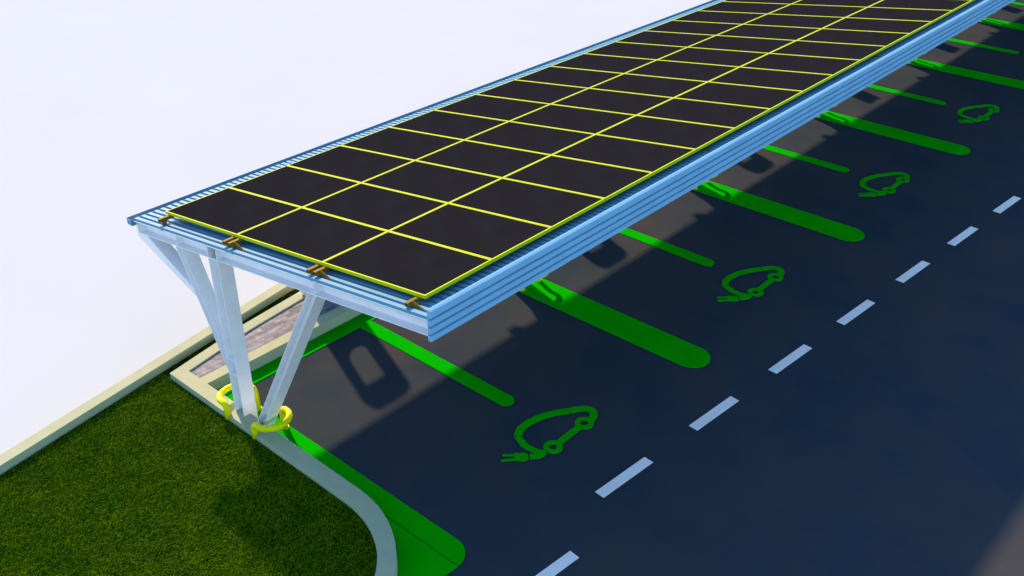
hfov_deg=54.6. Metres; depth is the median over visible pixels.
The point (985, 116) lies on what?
electric car symbol
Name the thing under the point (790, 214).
bay line
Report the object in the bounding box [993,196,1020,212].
lane dash
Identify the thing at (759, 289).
electric car symbol
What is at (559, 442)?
electric car symbol
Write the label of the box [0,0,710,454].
ground
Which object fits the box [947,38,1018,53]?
bay line
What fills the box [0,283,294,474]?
back kerb
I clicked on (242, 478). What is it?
grass
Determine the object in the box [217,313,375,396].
kerb line
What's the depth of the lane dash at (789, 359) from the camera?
15.46 m
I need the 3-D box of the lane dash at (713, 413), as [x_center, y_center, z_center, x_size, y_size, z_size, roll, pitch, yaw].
[2.917,1.801,14.309,0.995,0.005,0.151,-26,40,-36]
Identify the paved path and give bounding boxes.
[190,299,341,377]
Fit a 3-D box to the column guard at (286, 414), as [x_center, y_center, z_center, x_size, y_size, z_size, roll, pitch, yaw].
[-3.250,1.939,13.685,0.417,0.411,0.588,25,39,35]
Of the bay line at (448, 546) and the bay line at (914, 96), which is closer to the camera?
the bay line at (448, 546)
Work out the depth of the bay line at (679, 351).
16.30 m
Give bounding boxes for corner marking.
[385,516,457,575]
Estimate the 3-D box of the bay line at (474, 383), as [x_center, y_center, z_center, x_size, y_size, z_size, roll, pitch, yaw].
[-1.200,1.142,15.402,3.220,0.012,0.257,25,39,35]
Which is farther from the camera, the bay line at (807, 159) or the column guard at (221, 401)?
the bay line at (807, 159)
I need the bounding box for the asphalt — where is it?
[254,0,1023,575]
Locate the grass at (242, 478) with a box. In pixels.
[0,290,376,575]
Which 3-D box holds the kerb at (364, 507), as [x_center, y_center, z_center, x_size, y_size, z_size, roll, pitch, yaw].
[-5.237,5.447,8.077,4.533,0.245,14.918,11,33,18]
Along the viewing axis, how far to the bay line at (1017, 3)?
33.17 m
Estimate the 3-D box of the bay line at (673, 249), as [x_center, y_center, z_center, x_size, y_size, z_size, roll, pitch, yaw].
[2.451,-0.971,18.931,3.220,0.012,0.257,25,39,35]
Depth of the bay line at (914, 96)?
25.64 m
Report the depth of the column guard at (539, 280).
17.22 m
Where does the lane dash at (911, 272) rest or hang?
on the asphalt
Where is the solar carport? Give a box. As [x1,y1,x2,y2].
[127,0,1014,425]
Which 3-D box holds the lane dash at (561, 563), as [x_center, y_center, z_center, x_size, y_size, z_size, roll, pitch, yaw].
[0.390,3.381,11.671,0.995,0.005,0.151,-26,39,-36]
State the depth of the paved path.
15.83 m
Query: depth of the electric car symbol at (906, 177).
20.99 m
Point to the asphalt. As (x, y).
(882, 434)
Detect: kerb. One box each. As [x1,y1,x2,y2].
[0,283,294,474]
[170,292,361,391]
[189,380,396,575]
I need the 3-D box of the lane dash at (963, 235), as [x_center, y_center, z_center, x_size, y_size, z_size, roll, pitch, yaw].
[8.620,-0.995,18.978,0.995,0.005,0.151,-26,40,-36]
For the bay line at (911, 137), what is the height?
0.012 m
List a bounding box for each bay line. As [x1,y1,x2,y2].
[228,395,464,565]
[360,321,513,405]
[519,278,710,367]
[619,228,714,265]
[692,180,864,240]
[762,145,848,171]
[815,111,969,154]
[868,85,945,104]
[907,59,1023,88]
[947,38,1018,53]
[981,18,1023,29]
[1010,2,1023,5]
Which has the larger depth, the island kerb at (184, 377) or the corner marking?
the island kerb at (184, 377)
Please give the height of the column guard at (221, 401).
0.411 m
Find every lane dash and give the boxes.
[536,551,578,575]
[595,457,652,497]
[689,396,738,430]
[768,344,811,373]
[836,300,874,324]
[895,261,929,282]
[948,226,977,245]
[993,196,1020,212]
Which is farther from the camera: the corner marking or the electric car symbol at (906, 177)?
the electric car symbol at (906, 177)
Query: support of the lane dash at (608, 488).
on the asphalt
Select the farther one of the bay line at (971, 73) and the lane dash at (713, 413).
the bay line at (971, 73)
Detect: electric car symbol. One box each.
[501,406,597,461]
[717,266,784,301]
[858,172,909,196]
[957,104,999,122]
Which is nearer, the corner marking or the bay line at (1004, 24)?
the corner marking
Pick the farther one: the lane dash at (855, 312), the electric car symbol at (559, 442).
the lane dash at (855, 312)
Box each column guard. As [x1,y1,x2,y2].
[216,384,261,419]
[251,406,292,438]
[520,274,547,290]
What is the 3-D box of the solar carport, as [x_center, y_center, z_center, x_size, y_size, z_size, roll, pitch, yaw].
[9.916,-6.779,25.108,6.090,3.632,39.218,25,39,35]

